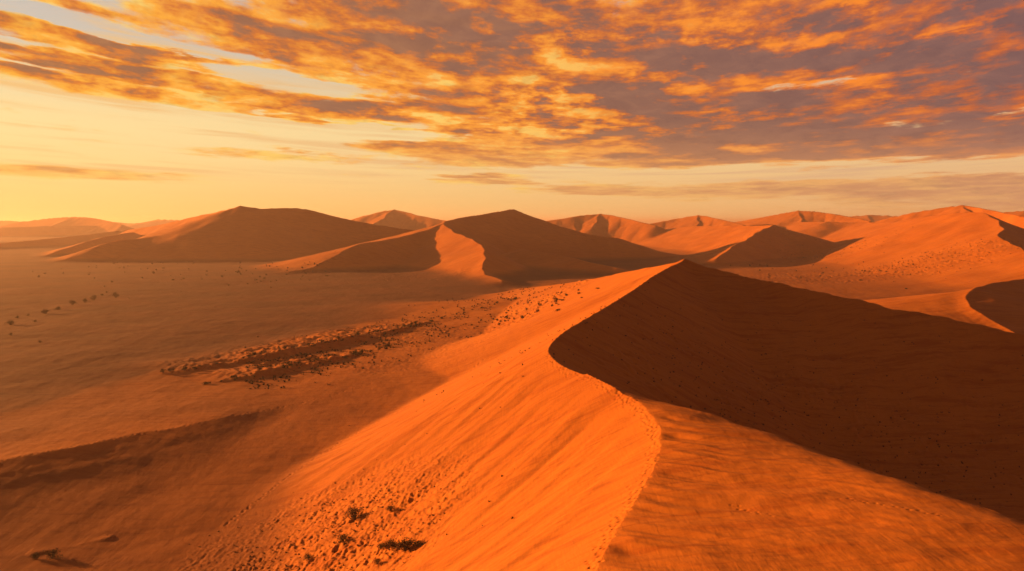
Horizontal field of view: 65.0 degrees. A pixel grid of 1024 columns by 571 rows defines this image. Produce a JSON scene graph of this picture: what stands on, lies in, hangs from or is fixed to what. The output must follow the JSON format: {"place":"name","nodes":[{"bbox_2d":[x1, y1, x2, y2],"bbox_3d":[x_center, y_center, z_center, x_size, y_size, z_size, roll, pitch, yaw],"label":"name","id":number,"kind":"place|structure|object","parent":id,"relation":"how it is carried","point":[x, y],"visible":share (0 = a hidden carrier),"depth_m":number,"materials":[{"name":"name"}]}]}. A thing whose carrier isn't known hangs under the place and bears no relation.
{"place":"outdoors","nodes":[
{"label":"outdoors","id":0,"kind":"place"},
{"bbox_2d":[0,221,17,225],"bbox_3d":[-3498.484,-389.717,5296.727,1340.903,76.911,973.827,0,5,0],"label":"sand dune","id":1,"kind":"structure","parent":0,"point":[2,223],"depth_m":5062.56,"materials":[{"name":"orange sand"}]},
{"bbox_2d":[0,225,98,236],"bbox_3d":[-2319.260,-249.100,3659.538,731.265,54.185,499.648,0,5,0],"label":"sand dune","id":2,"kind":"structure","parent":0,"point":[45,231],"depth_m":3730.24,"materials":[{"name":"orange sand"}]},
{"bbox_2d":[0,230,126,248],"bbox_3d":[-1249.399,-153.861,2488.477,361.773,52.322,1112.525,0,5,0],"label":"sand dune","id":3,"kind":"structure","parent":0,"point":[60,242],"depth_m":2259.95,"materials":[{"name":"orange sand"}]},
{"bbox_2d":[0,217,134,233],"bbox_3d":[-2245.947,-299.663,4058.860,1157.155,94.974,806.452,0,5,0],"label":"sand dune","id":4,"kind":"structure","parent":0,"point":[106,226],"depth_m":3988.64,"materials":[{"name":"orange sand"}]},
{"bbox_2d":[114,219,178,228],"bbox_3d":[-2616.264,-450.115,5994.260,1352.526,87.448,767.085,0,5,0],"label":"sand dune","id":5,"kind":"structure","parent":0,"point":[148,223],"depth_m":5866.85,"materials":[{"name":"orange sand"}]},
{"bbox_2d":[33,206,414,262],"bbox_3d":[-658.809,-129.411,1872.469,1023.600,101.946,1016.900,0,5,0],"label":"sand dune","id":6,"kind":"structure","parent":0,"point":[242,234],"depth_m":1508.56,"materials":[{"name":"orange sand"}]},
{"bbox_2d":[352,209,444,229],"bbox_3d":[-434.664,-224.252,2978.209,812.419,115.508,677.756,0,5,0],"label":"sand dune","id":7,"kind":"structure","parent":0,"point":[399,219],"depth_m":2863.88,"materials":[{"name":"orange sand"}]},
{"bbox_2d":[241,209,685,285],"bbox_3d":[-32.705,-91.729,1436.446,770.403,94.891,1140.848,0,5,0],"label":"sand dune","id":8,"kind":"structure","parent":0,"point":[497,248],"depth_m":1241.76,"materials":[{"name":"orange sand"}]},
{"bbox_2d":[0,222,1023,570],"bbox_3d":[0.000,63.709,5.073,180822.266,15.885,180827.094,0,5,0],"label":"desert plain","id":9,"kind":"structure","parent":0,"point":[120,450],"depth_m":340.93,"materials":[{"name":"orange sand"}]},
{"bbox_2d":[31,552,41,560],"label":"desert shrub","id":10,"kind":"object","parent":9,"relation":"on","point":[35,557],"visible":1,"depth_m":166.02,"materials":[{"name":"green plant"}]},
{"bbox_2d":[43,548,64,559],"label":"desert shrub","id":11,"kind":"object","parent":9,"relation":"on","point":[53,552],"visible":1,"depth_m":166.65,"materials":[{"name":"brown plant"}]},
{"bbox_2d":[31,263,393,304],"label":"dry grass","id":12,"kind":"structure","parent":9,"relation":"on","point":[229,287],"depth_m":923.46,"materials":[{"name":"brown plant"}]},
{"bbox_2d":[372,557,383,564],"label":"desert shrub","id":13,"kind":"object","parent":9,"relation":"on","point":[377,560],"visible":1,"depth_m":134.75,"materials":[{"name":"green plant"}]},
{"bbox_2d":[245,283,564,388],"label":"dry grass","id":14,"kind":"structure","parent":9,"relation":"on","point":[338,355],"depth_m":423.56,"materials":[{"name":"brown plant"}]},
{"bbox_2d":[0,0,1023,221],"label":"sky","id":15,"kind":"structure","parent":0,"point":[111,110],"materials":[{"name":"orange"}]},
{"bbox_2d":[547,214,667,243],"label":"sand dune","id":16,"kind":"structure","parent":0,"point":[629,230],"depth_m":2436.64,"materials":[{"name":"orange sand"}]},
{"bbox_2d":[199,374,1023,570],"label":"sand dune","id":17,"kind":"structure","parent":0,"point":[602,476],"depth_m":110.45,"materials":[{"name":"orange sand"}]},
{"bbox_2d":[301,552,314,560],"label":"desert shrub","id":18,"kind":"object","parent":17,"relation":"on","point":[308,556],"visible":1,"depth_m":150.68,"materials":[{"name":"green plant"}]},
{"bbox_2d":[335,533,350,543],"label":"desert shrub","id":19,"kind":"object","parent":17,"relation":"on","point":[343,537],"visible":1,"depth_m":151.61,"materials":[{"name":"brown plant"}]},
{"bbox_2d":[189,444,514,570],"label":"dry grass","id":20,"kind":"structure","parent":17,"relation":"on","point":[354,530],"depth_m":157.38,"materials":[{"name":"brown plant"}]},
{"bbox_2d":[344,505,365,519],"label":"desert shrub","id":21,"kind":"object","parent":17,"relation":"on","point":[354,514],"visible":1,"depth_m":160.49,"materials":[{"name":"brown plant"}]},
{"bbox_2d":[381,537,400,549],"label":"desert shrub","id":22,"kind":"object","parent":17,"relation":"on","point":[389,544],"visible":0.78,"depth_m":138.77,"materials":[{"name":"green plant"}]},
{"bbox_2d":[386,505,395,510],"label":"desert shrub","id":23,"kind":"object","parent":17,"relation":"on","point":[389,508],"visible":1,"depth_m":155.79,"materials":[{"name":"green plant"}]},
{"bbox_2d":[390,537,419,552],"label":"desert shrub","id":24,"kind":"object","parent":17,"relation":"on","point":[405,545],"visible":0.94,"depth_m":135.10,"materials":[{"name":"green plant"}]},
{"bbox_2d":[414,539,424,547],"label":"desert shrub","id":25,"kind":"object","parent":17,"relation":"on","point":[418,542],"visible":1,"depth_m":134.85,"materials":[{"name":"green plant"}]},
{"bbox_2d":[221,259,1023,536],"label":"sand dune","id":26,"kind":"structure","parent":0,"point":[389,425],"depth_m":256.72,"materials":[{"name":"orange sand"}]},
{"bbox_2d":[651,215,745,228],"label":"sand dune","id":27,"kind":"structure","parent":0,"point":[698,220],"depth_m":2777.70,"materials":[{"name":"orange sand"}]},
{"bbox_2d":[735,210,870,227],"bbox_3d":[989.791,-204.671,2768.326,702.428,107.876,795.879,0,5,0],"label":"sand dune","id":28,"kind":"structure","parent":0,"point":[782,220],"depth_m":2708.01,"materials":[{"name":"orange sand"}]},
{"bbox_2d":[636,212,1023,293],"bbox_3d":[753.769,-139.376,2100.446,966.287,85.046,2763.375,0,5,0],"label":"sand dune","id":29,"kind":"structure","parent":0,"point":[914,239],"depth_m":1240.56,"materials":[{"name":"orange sand"}]},
{"bbox_2d":[730,229,885,260],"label":"dry grass","id":30,"kind":"structure","parent":29,"relation":"on","point":[818,251],"depth_m":1426.49,"materials":[{"name":"brown plant"}]},
{"bbox_2d":[814,235,1022,278],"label":"dry grass","id":31,"kind":"structure","parent":29,"relation":"on","point":[936,258],"depth_m":986.05,"materials":[{"name":"brown plant"}]},
{"bbox_2d":[852,215,897,221],"bbox_3d":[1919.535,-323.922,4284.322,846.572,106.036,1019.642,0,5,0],"label":"sand dune","id":32,"kind":"structure","parent":0,"point":[873,218],"depth_m":4314.47,"materials":[{"name":"orange sand"}]},
{"bbox_2d":[864,279,1023,333],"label":"sand dune","id":33,"kind":"structure","parent":0,"point":[999,305],"depth_m":529.07,"materials":[{"name":"orange sand"}]},
{"bbox_2d":[872,205,1023,228],"bbox_3d":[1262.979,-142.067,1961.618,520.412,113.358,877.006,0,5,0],"label":"sand dune","id":34,"kind":"structure","parent":0,"point":[1016,220],"depth_m":2065.09,"materials":[{"name":"orange sand"}]},
{"bbox_2d":[1003,211,1023,215],"bbox_3d":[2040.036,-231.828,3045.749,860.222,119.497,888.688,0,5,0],"label":"sand dune","id":35,"kind":"structure","parent":0,"point":[1019,213],"depth_m":3086.36,"materials":[{"name":"orange sand"}]}
]}

